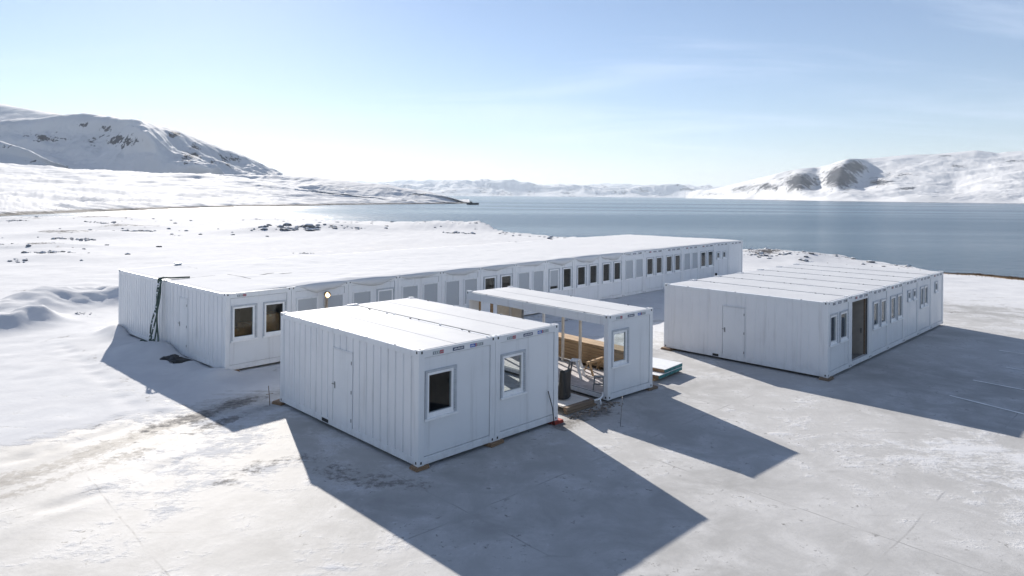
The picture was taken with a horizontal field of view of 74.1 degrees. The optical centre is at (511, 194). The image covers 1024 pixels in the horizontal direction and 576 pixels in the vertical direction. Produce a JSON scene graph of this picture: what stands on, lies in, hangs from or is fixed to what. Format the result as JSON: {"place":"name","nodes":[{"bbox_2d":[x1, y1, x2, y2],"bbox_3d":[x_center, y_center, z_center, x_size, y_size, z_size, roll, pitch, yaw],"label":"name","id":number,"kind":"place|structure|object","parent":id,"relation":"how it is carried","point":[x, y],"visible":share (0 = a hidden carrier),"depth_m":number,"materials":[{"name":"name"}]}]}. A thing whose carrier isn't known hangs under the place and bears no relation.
{"place":"outdoors","nodes":[
{"label":"outdoors","id":0,"kind":"place"},
{"bbox_2d":[0,104,61,120],"bbox_3d":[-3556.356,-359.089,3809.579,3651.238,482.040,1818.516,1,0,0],"label":"back hill","id":1,"kind":"structure","parent":0,"point":[8,112],"depth_m":3415.99,"materials":[{"name":"white snow"}]},
{"bbox_2d":[0,141,70,168],"bbox_3d":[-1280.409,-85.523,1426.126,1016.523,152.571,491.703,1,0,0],"label":"shoulder","id":2,"kind":"object","parent":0,"point":[10,153],"visible":0.45,"depth_m":1238.85},
{"bbox_2d":[0,113,282,175],"bbox_3d":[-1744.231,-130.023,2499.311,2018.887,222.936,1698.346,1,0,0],"label":"mountain","id":3,"kind":"structure","parent":0,"point":[87,141],"depth_m":1852.51,"materials":[{"name":"white snow"}]},
{"bbox_2d":[0,163,468,215],"bbox_3d":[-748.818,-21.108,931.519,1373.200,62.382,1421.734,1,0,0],"label":"headland","id":4,"kind":"structure","parent":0,"point":[33,189],"depth_m":788.73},
{"bbox_2d":[216,174,469,202],"bbox_3d":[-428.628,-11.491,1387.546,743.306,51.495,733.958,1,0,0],"label":"headland ridge","id":5,"kind":"structure","parent":0,"point":[342,186],"depth_m":1099.32,"materials":[{"name":"white snow"}]},
{"bbox_2d":[0,216,1023,575],"bbox_3d":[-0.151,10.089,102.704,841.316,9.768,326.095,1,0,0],"label":"ground","id":6,"kind":"structure","parent":0,"point":[122,452],"depth_m":16.67,"materials":[{"name":"white snow"}]},
{"bbox_2d":[7,258,27,262],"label":"rock outcrop","id":7,"kind":"object","parent":6,"relation":"on","point":[17,260],"visible":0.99,"depth_m":61.52,"materials":[{"name":"grey stone"}]},
{"bbox_2d":[21,250,75,253],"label":"rock outcrop","id":8,"kind":"object","parent":6,"relation":"on","point":[41,252],"visible":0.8,"depth_m":68.16,"materials":[{"name":"grey stone"}]},
{"bbox_2d":[51,237,95,240],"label":"rock outcrop","id":9,"kind":"object","parent":6,"relation":"on","point":[85,239],"visible":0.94,"depth_m":91.40,"materials":[{"name":"grey stone"}]},
{"bbox_2d":[88,229,155,231],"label":"rock outcrop","id":10,"kind":"object","parent":6,"relation":"on","point":[134,230],"visible":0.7,"depth_m":107.16,"materials":[{"name":"grey stone"}]},
{"bbox_2d":[160,354,192,363],"bbox_3d":[-12.881,6.308,25.950,1.331,0.290,0.933,0,0,29],"label":"black sheet","id":11,"kind":"object","parent":6,"relation":"on","point":[175,358],"visible":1,"depth_m":25.80,"materials":[{"name":"black plastic"}]},
{"bbox_2d":[272,399,285,405],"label":"timber block","id":12,"kind":"structure","parent":6,"relation":"on","point":[277,402],"depth_m":20.88,"materials":[{"name":"brown wood"}]},
{"bbox_2d":[280,297,558,466],"bbox_3d":[-2.908,5.048,20.171,5.003,2.742,7.104,1,0,-45],"label":"container cabin","id":13,"kind":"object","parent":12,"relation":"on","point":[414,381],"visible":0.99,"depth_m":18.09,"materials":[{"name":"white metal"}]},
{"bbox_2d":[332,347,353,431],"bbox_3d":[-4.601,5.261,18.386,0.089,2.110,1.010,1,0,-45],"label":"door","id":14,"kind":"structure","parent":13,"relation":"in","point":[343,360],"depth_m":18.36,"materials":[{"name":"white metal"}]},
{"bbox_2d":[424,364,457,421],"bbox_3d":[-1.727,4.792,16.444,1.010,1.185,0.150,1,0,-45],"label":"window","id":15,"kind":"structure","parent":13,"relation":"in","point":[451,409],"depth_m":16.49,"materials":[{"name":"grey metal"}]},
{"bbox_2d":[500,349,526,399],"bbox_3d":[0.027,4.810,18.183,0.970,1.185,0.150,1,0,-45],"label":"window","id":16,"kind":"structure","parent":13,"relation":"in","point":[521,390],"depth_m":18.24,"materials":[{"name":"grey metal"}]},
{"bbox_2d":[253,223,337,230],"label":"rock outcrop","id":17,"kind":"object","parent":6,"relation":"on","point":[308,227],"visible":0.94,"depth_m":112.34,"materials":[{"name":"grey stone"}]},
{"bbox_2d":[324,291,330,307],"bbox_3d":[-7.423,5.171,27.092,0.253,2.609,0.258,0,0,42],"label":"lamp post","id":18,"kind":"object","parent":6,"relation":"on","point":[327,294],"visible":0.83,"depth_m":27.08,"materials":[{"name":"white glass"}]},
{"bbox_2d":[409,464,429,471],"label":"timber block","id":19,"kind":"structure","parent":6,"relation":"on","point":[418,469],"depth_m":15.99,"materials":[{"name":"brown wood"}]},
{"bbox_2d":[118,241,742,369],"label":"long container building","id":20,"kind":"structure","parent":6,"relation":"on","point":[197,324],"depth_m":30.12,"materials":[{"name":"white metal"}]},
{"bbox_2d":[140,276,189,341],"bbox_3d":[-14.372,4.848,28.019,1.866,2.908,0.824,1,0,-21],"label":"cable bundle","id":21,"kind":"object","parent":20,"relation":"hanging from","point":[158,295],"visible":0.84,"depth_m":27.88,"materials":[{"name":"black rubber"}]},
{"bbox_2d":[178,296,187,353],"bbox_3d":[-12.995,5.145,26.791,0.800,2.160,0.089,0,0,42],"label":"door","id":22,"kind":"structure","parent":20,"relation":"in","point":[183,302],"depth_m":26.77,"materials":[{"name":"white metal"}]},
{"bbox_2d":[231,303,257,342],"bbox_3d":[-9.807,4.688,24.844,0.150,1.315,1.020,0,0,42],"label":"window","id":23,"kind":"structure","parent":20,"relation":"in","point":[252,336],"depth_m":24.87,"materials":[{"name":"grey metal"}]},
{"bbox_2d":[263,300,286,337],"bbox_3d":[-8.992,4.696,25.737,0.150,1.315,1.000,0,0,42],"label":"window","id":24,"kind":"structure","parent":20,"relation":"in","point":[284,302],"depth_m":25.59,"materials":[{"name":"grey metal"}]},
{"bbox_2d":[296,296,318,311],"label":"window","id":25,"kind":"structure","parent":20,"relation":"in","point":[306,303],"depth_m":26.76,"materials":[{"name":"white metal"}]},
{"bbox_2d":[324,293,344,307],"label":"window","id":26,"kind":"structure","parent":20,"relation":"in","point":[335,300],"depth_m":27.74,"materials":[{"name":"white metal"}]},
{"bbox_2d":[353,290,372,303],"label":"window","id":27,"kind":"structure","parent":20,"relation":"in","point":[359,297],"depth_m":28.68,"materials":[{"name":"white metal"}]},
{"bbox_2d":[377,287,394,301],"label":"window","id":28,"kind":"structure","parent":20,"relation":"in","point":[384,294],"depth_m":29.55,"materials":[{"name":"grey metal"}]},
{"bbox_2d":[402,284,418,298],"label":"window","id":29,"kind":"structure","parent":20,"relation":"in","point":[409,290],"depth_m":30.59,"materials":[{"name":"white metal"}]},
{"bbox_2d":[423,282,438,302],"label":"window","id":30,"kind":"structure","parent":20,"relation":"in","point":[430,290],"depth_m":31.51,"materials":[{"name":"white metal"}]},
{"bbox_2d":[124,235,738,292],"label":"roof snow","id":31,"kind":"structure","parent":20,"relation":"on","point":[315,273],"depth_m":35.09,"materials":[{"name":"white snow"}]},
{"bbox_2d":[445,279,460,305],"bbox_3d":[-2.858,4.745,32.505,0.108,1.280,0.980,0,0,42],"label":"window","id":32,"kind":"structure","parent":20,"relation":"in","point":[452,287],"depth_m":32.53,"materials":[{"name":"white metal"}]},
{"bbox_2d":[464,277,477,304],"bbox_3d":[-2.043,4.754,33.402,0.108,1.280,0.960,0,0,42],"label":"window","id":33,"kind":"structure","parent":20,"relation":"in","point":[471,284],"depth_m":33.37,"materials":[{"name":"white metal"}]},
{"bbox_2d":[483,275,496,302],"bbox_3d":[-1.103,4.782,34.402,0.150,1.315,1.020,0,0,42],"label":"window","id":34,"kind":"structure","parent":20,"relation":"in","point":[494,276],"depth_m":34.43,"materials":[{"name":"grey metal"}]},
{"bbox_2d":[500,273,512,287],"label":"window","id":35,"kind":"structure","parent":20,"relation":"in","point":[511,274],"depth_m":35.37,"materials":[{"name":"grey metal"}]},
{"bbox_2d":[518,271,529,289],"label":"window","id":36,"kind":"structure","parent":20,"relation":"in","point":[523,277],"depth_m":36.35,"materials":[{"name":"white metal"}]},
{"bbox_2d":[533,270,544,291],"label":"window","id":37,"kind":"structure","parent":20,"relation":"in","point":[538,275],"depth_m":37.21,"materials":[{"name":"white metal"}]},
{"bbox_2d":[549,268,560,292],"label":"window","id":38,"kind":"structure","parent":20,"relation":"in","point":[554,274],"depth_m":38.24,"materials":[{"name":"grey metal"}]},
{"bbox_2d":[562,266,573,290],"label":"window","id":39,"kind":"structure","parent":20,"relation":"in","point":[571,267],"depth_m":39.19,"materials":[{"name":"grey metal"}]},
{"bbox_2d":[576,265,587,287],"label":"window","id":40,"kind":"structure","parent":20,"relation":"in","point":[585,266],"depth_m":40.30,"materials":[{"name":"grey metal"}]},
{"bbox_2d":[589,263,598,285],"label":"window","id":41,"kind":"structure","parent":20,"relation":"in","point":[597,264],"depth_m":41.24,"materials":[{"name":"grey metal"}]},
{"bbox_2d":[602,262,611,283],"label":"window","id":42,"kind":"structure","parent":20,"relation":"in","point":[607,281],"depth_m":42.15,"materials":[{"name":"grey metal"}]},
{"bbox_2d":[613,260,622,282],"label":"window","id":43,"kind":"structure","parent":20,"relation":"in","point":[620,262],"depth_m":43.14,"materials":[{"name":"grey metal"}]},
{"bbox_2d":[625,259,633,279],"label":"window","id":44,"kind":"structure","parent":20,"relation":"in","point":[629,264],"depth_m":43.98,"materials":[{"name":"white metal"}]},
{"bbox_2d":[635,258,643,277],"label":"window","id":45,"kind":"structure","parent":20,"relation":"in","point":[639,263],"depth_m":44.88,"materials":[{"name":"white metal"}]},
{"bbox_2d":[646,257,654,276],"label":"window","id":46,"kind":"structure","parent":20,"relation":"in","point":[647,275],"depth_m":45.87,"materials":[{"name":"grey metal"}]},
{"bbox_2d":[656,256,663,275],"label":"window","id":47,"kind":"structure","parent":20,"relation":"in","point":[660,273],"depth_m":46.88,"materials":[{"name":"grey metal"}]},
{"bbox_2d":[666,255,673,273],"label":"window","id":48,"kind":"structure","parent":20,"relation":"in","point":[667,272],"depth_m":47.86,"materials":[{"name":"grey metal"}]},
{"bbox_2d":[674,254,681,272],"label":"window","id":49,"kind":"structure","parent":20,"relation":"in","point":[680,255],"depth_m":48.70,"materials":[{"name":"grey metal"}]},
{"bbox_2d":[684,252,690,270],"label":"window","id":50,"kind":"structure","parent":20,"relation":"in","point":[687,256],"depth_m":49.75,"materials":[{"name":"white metal"}]},
{"bbox_2d":[692,252,697,269],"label":"window","id":51,"kind":"structure","parent":20,"relation":"in","point":[694,254],"depth_m":50.55,"materials":[{"name":"white metal"}]},
{"bbox_2d":[700,251,706,268],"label":"window","id":52,"kind":"structure","parent":20,"relation":"in","point":[705,266],"depth_m":51.69,"materials":[{"name":"grey metal"}]},
{"bbox_2d":[708,250,713,267],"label":"window","id":53,"kind":"structure","parent":20,"relation":"in","point":[712,251],"depth_m":52.66,"materials":[{"name":"grey metal"}]},
{"bbox_2d":[0,216,910,266],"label":"scattered stones","id":54,"kind":"object","parent":6,"relation":"on","point":[549,237],"visible":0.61,"depth_m":77.37,"materials":[{"name":"grey stone"}]},
{"bbox_2d":[442,231,500,233],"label":"rock outcrop","id":55,"kind":"object","parent":6,"relation":"on","point":[461,232],"visible":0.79,"depth_m":113.18,"materials":[{"name":"grey stone"}]},
{"bbox_2d":[484,439,503,447],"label":"timber block","id":56,"kind":"structure","parent":6,"relation":"on","point":[495,443],"depth_m":17.60,"materials":[{"name":"brown wood"}]},
{"bbox_2d":[548,391,554,424],"bbox_3d":[1.104,6.028,19.137,0.252,1.006,0.034,1,0,-32],"label":"metal rod","id":57,"kind":"object","parent":6,"relation":"on","point":[552,407],"visible":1,"depth_m":19.15,"materials":[{"name":"black metal"}]},
{"bbox_2d":[549,418,563,424],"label":"timber block","id":58,"kind":"structure","parent":6,"relation":"on","point":[558,421],"depth_m":19.34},
{"bbox_2d":[558,392,595,414],"bbox_3d":[1.549,6.424,21.202,1.380,0.205,1.720,1,0,-44],"label":"floor element","id":59,"kind":"object","parent":6,"relation":"on","point":[574,402],"visible":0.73,"depth_m":20.69,"materials":[{"name":"brown wood"}]},
{"bbox_2d":[558,368,570,398],"bbox_3d":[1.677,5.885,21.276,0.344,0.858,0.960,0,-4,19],"label":"barrel","id":60,"kind":"object","parent":59,"relation":"on","point":[564,389],"visible":1,"depth_m":20.89,"materials":[{"name":"black metal"}]},
{"bbox_2d":[562,401,622,418],"bbox_3d":[2.528,6.539,20.590,2.336,0.060,0.824,1,0,-42],"label":"dirty snow rubble","id":61,"kind":"object","parent":6,"relation":"on","point":[590,410],"visible":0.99,"depth_m":20.55,"materials":[{"name":"grey snow"}]},
{"bbox_2d":[594,392,603,404],"bbox_3d":[2.748,6.381,21.145,0.157,0.303,0.657,0,0,29],"label":"drain pipe","id":62,"kind":"object","parent":6,"relation":"on","point":[600,398],"visible":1,"depth_m":21.05,"materials":[{"name":"white plastic"}]},
{"bbox_2d":[644,385,657,390],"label":"timber block","id":63,"kind":"structure","parent":6,"relation":"on","point":[653,387],"depth_m":22.83,"materials":[{"name":"brown wood"}]},
{"bbox_2d":[466,286,652,400],"bbox_3d":[1.495,5.133,24.715,2.352,2.668,7.204,1,0,-42],"label":"open container module","id":64,"kind":"object","parent":63,"relation":"on","point":[631,372],"visible":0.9,"depth_m":22.72,"materials":[{"name":"white metal"}]},
{"bbox_2d":[584,357,603,375],"bbox_3d":[2.979,6.131,24.263,0.502,0.475,1.060,0,0,39],"label":"sawhorse","id":65,"kind":"object","parent":64,"relation":"on","point":[598,360],"visible":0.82,"depth_m":24.08,"materials":[{"name":"beige wood"}]},
{"bbox_2d":[611,327,629,368],"bbox_3d":[3.456,4.902,21.728,0.910,1.195,0.150,1,0,-42],"label":"window","id":66,"kind":"structure","parent":64,"relation":"in","point":[614,364],"depth_m":21.82,"materials":[{"name":"grey metal"}]},
{"bbox_2d":[661,347,675,350],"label":"timber block","id":67,"kind":"structure","parent":6,"relation":"on","point":[667,348],"depth_m":28.77,"materials":[{"name":"brown wood"}]},
{"bbox_2d":[664,261,943,377],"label":"container block","id":68,"kind":"structure","parent":67,"relation":"on","point":[826,320],"depth_m":27.47,"materials":[{"name":"white metal"}]},
{"bbox_2d":[722,305,744,360],"bbox_3d":[8.737,5.440,26.791,0.089,2.060,0.970,1,0,-45],"label":"door","id":69,"kind":"structure","parent":68,"relation":"in","point":[733,317],"depth_m":26.78,"materials":[{"name":"white metal"}]},
{"bbox_2d":[830,312,839,346],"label":"window","id":70,"kind":"structure","parent":68,"relation":"in","point":[834,342],"depth_m":24.77,"materials":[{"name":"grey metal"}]},
{"bbox_2d":[839,309,849,342],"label":"window","id":71,"kind":"structure","parent":68,"relation":"in","point":[845,338],"depth_m":25.43,"materials":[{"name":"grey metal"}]},
{"bbox_2d":[852,298,865,354],"bbox_3d":[13.622,5.300,27.732,0.087,2.301,1.520,1,0,-45],"label":"door","id":72,"kind":"structure","parent":68,"relation":"in","point":[858,307],"depth_m":27.35,"materials":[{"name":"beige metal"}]},
{"bbox_2d":[872,300,880,329],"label":"window","id":73,"kind":"structure","parent":68,"relation":"in","point":[876,326],"depth_m":28.01,"materials":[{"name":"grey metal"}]},
{"bbox_2d":[880,298,887,326],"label":"window","id":74,"kind":"structure","parent":68,"relation":"in","point":[882,323],"depth_m":28.56,"materials":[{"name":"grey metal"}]},
{"bbox_2d":[890,295,897,322],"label":"window","id":75,"kind":"structure","parent":68,"relation":"in","point":[894,297],"depth_m":29.55,"materials":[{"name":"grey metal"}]},
{"bbox_2d":[897,293,903,320],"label":"window","id":76,"kind":"structure","parent":68,"relation":"in","point":[899,317],"depth_m":30.22,"materials":[{"name":"grey metal"}]},
{"bbox_2d":[907,290,912,302],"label":"window","id":77,"kind":"structure","parent":68,"relation":"in","point":[909,293],"depth_m":31.00,"materials":[{"name":"grey metal"}]},
{"bbox_2d":[913,288,917,300],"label":"window","id":78,"kind":"structure","parent":68,"relation":"in","point":[915,289],"depth_m":31.63,"materials":[{"name":"grey metal"}]},
{"bbox_2d":[920,286,924,308],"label":"window","id":79,"kind":"structure","parent":68,"relation":"in","point":[922,306],"depth_m":32.51,"materials":[{"name":"grey metal"}]},
{"bbox_2d":[924,284,928,307],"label":"window","id":80,"kind":"structure","parent":68,"relation":"in","point":[925,286],"depth_m":32.99,"materials":[{"name":"grey metal"}]},
{"bbox_2d":[934,281,938,293],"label":"window","id":81,"kind":"structure","parent":68,"relation":"in","point":[936,282],"depth_m":34.15,"materials":[{"name":"grey metal"}]},
{"bbox_2d":[747,251,797,258],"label":"rock outcrop","id":82,"kind":"object","parent":6,"relation":"on","point":[760,253],"visible":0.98,"depth_m":69.98,"materials":[{"name":"grey stone"}]},
{"bbox_2d":[818,376,833,380],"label":"timber block","id":83,"kind":"structure","parent":6,"relation":"on","point":[830,378],"depth_m":24.23,"materials":[{"name":"wood"}]},
{"bbox_2d":[949,395,1023,413],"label":"bay line","id":84,"kind":"object","parent":6,"relation":"on","point":[987,404],"visible":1,"depth_m":21.50,"materials":[{"name":"white paint"}]},
{"bbox_2d":[974,380,1023,389],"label":"bay line","id":85,"kind":"object","parent":6,"relation":"on","point":[1000,385],"visible":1,"depth_m":23.72,"materials":[{"name":"white paint"}]},
{"bbox_3d":[3.845,6.530,26.128,0.100,0.085,1.850,0,0,41],"label":"stack bearer","id":86,"kind":"object","parent":6,"relation":"on","visible":0},
{"bbox_2d":[585,363,681,378],"bbox_3d":[4.529,6.426,25.542,3.200,0.128,1.750,0,0,41],"label":"insulated panel","id":87,"kind":"object","parent":86,"relation":"on","point":[657,375],"visible":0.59,"depth_m":24.25,"materials":[{"name":"teal plastic"}]},
{"bbox_2d":[653,357,681,372],"bbox_3d":[4.673,6.293,25.710,3.200,0.128,1.351,0,0,41],"label":"insulated panel","id":88,"kind":"object","parent":87,"relation":"on","point":[663,365],"visible":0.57,"depth_m":24.87,"materials":[{"name":"white plastic"}]},
{"bbox_2d":[0,196,1023,277],"bbox_3d":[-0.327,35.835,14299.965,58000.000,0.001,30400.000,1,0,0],"label":"sea","id":89,"kind":"structure","parent":0,"point":[979,238],"depth_m":359.92,"materials":[{"name":"blue liquid"}]},
{"bbox_2d":[0,0,1023,186],"label":"sky","id":90,"kind":"structure","parent":0,"point":[715,93],"materials":[{"name":"blue"}]},
{"bbox_2d":[347,179,723,187],"bbox_3d":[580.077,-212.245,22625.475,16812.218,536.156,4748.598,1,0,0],"label":"farthest range","id":91,"kind":"structure","parent":0,"point":[412,181],"depth_m":22180.01,"materials":[{"name":"white snow"}]},
{"bbox_2d":[381,178,714,197],"bbox_3d":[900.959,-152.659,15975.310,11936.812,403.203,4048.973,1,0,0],"label":"range","id":92,"kind":"structure","parent":0,"point":[488,187],"depth_m":14906.42,"materials":[{"name":"white snow"}]},
{"bbox_2d":[568,358,585,379],"bbox_3d":[2.224,6.058,23.601,0.591,0.615,0.565,0,0,19],"label":"chair","id":93,"kind":"object","parent":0,"point":[580,368],"visible":0.9,"depth_m":23.50,"materials":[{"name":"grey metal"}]},
{"bbox_2d":[592,375,603,390],"bbox_3d":[2.829,6.146,22.102,0.400,0.436,0.418,1,0,9],"label":"step stool","id":94,"kind":"object","parent":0,"point":[597,376],"visible":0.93,"depth_m":22.00,"materials":[{"name":"grey plastic"}]},
{"bbox_2d":[685,150,1023,203],"bbox_3d":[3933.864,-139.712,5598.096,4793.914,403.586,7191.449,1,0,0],"label":"mountain","id":95,"kind":"structure","parent":0,"point":[975,176],"depth_m":4003.19,"materials":[{"name":"white snow"}]},
{"bbox_2d":[945,272,1023,279],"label":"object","id":96,"kind":"structure","parent":0,"point":[1012,277],"depth_m":57.15,"materials":[{"name":"grey stone"}]},
{"bbox_3d":[-9.989,5.928,25.931,0.950,0.645,2.200,0,0,42],"label":"work table","id":97,"kind":"object","parent":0,"visible":0},
{"bbox_2d":[234,326,244,336],"bbox_3d":[-10.329,5.285,25.294,0.504,0.622,0.550,0,0,42],"label":"cardboard box","id":98,"kind":"object","parent":97,"relation":"on","point":[239,330],"visible":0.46,"depth_m":25.19,"materials":[{"name":"brown cardboard"}]},
{"bbox_2d":[237,321,251,334],"bbox_3d":[-10.223,5.198,26.151,0.504,0.502,0.500,0,0,42],"label":"cardboard box","id":99,"kind":"object","parent":97,"relation":"on","point":[247,326],"visible":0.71,"depth_m":25.97,"materials":[{"name":"brown cardboard"}]},
{"bbox_2d":[266,311,278,331],"bbox_3d":[-9.525,5.029,26.322,0.604,0.852,0.750,0,0,42],"label":"cardboard box","id":100,"kind":"object","parent":97,"relation":"on","point":[272,320],"visible":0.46,"depth_m":26.21,"materials":[{"name":"brown cardboard"}]},
{"bbox_3d":[2.796,6.461,25.989,0.760,0.200,0.120,1,0,-42],"label":"stack bearer","id":101,"kind":"object","parent":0,"visible":0},
{"bbox_2d":[558,354,603,367],"bbox_3d":[2.673,6.306,25.882,0.330,0.100,5.079,1,0,-43],"label":"timber board","id":102,"kind":"object","parent":101,"relation":"on","point":[583,361],"visible":0.04,"depth_m":25.65,"materials":[{"name":"brown wood"}]},
{"bbox_2d":[558,351,602,363],"bbox_3d":[2.648,6.194,25.907,0.330,0.100,4.975,1,0,-42],"label":"timber board","id":103,"kind":"object","parent":102,"relation":"on","point":[576,356],"visible":0.06,"depth_m":25.88,"materials":[{"name":"brown wood"}]},
{"bbox_2d":[558,348,603,360],"bbox_3d":[2.678,6.082,25.901,0.330,0.100,4.980,1,0,-42],"label":"timber board","id":104,"kind":"object","parent":103,"relation":"on","point":[577,353],"visible":0.04,"depth_m":25.86,"materials":[{"name":"brown wood"}]},
{"bbox_2d":[558,345,620,360],"bbox_3d":[2.704,5.970,25.862,0.330,0.100,4.966,1,0,-42],"label":"timber board","id":105,"kind":"object","parent":104,"relation":"on","point":[583,352],"visible":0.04,"depth_m":25.56,"materials":[{"name":"brown wood"}]},
{"bbox_2d":[558,342,623,359],"bbox_3d":[2.729,5.859,25.852,0.330,0.100,4.868,1,0,-42],"label":"timber board","id":106,"kind":"object","parent":105,"relation":"on","point":[591,351],"visible":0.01,"depth_m":25.42,"materials":[{"name":"brown wood"}]},
{"bbox_2d":[558,339,623,356],"bbox_3d":[2.686,5.746,25.848,0.330,0.100,5.009,1,0,-42],"label":"timber board","id":107,"kind":"object","parent":106,"relation":"on","point":[592,348],"visible":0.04,"depth_m":25.37,"materials":[{"name":"brown wood"}]},
{"bbox_2d":[558,335,623,353],"bbox_3d":[2.693,5.634,25.880,0.330,0.100,4.918,1,0,-42],"label":"timber board","id":108,"kind":"object","parent":107,"relation":"on","point":[592,344],"visible":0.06,"depth_m":25.48,"materials":[{"name":"beige wood"}]},
{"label":"timber board","id":109,"kind":"object","parent":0,"visible":0},
{"bbox_2d":[559,332,623,348],"bbox_3d":[2.966,5.637,26.081,0.330,0.100,4.813,1,0,-42],"label":"timber board","id":110,"kind":"object","parent":109,"relation":"on","point":[592,340],"visible":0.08,"depth_m":25.97,"materials":[{"name":"beige wood"}]}
]}

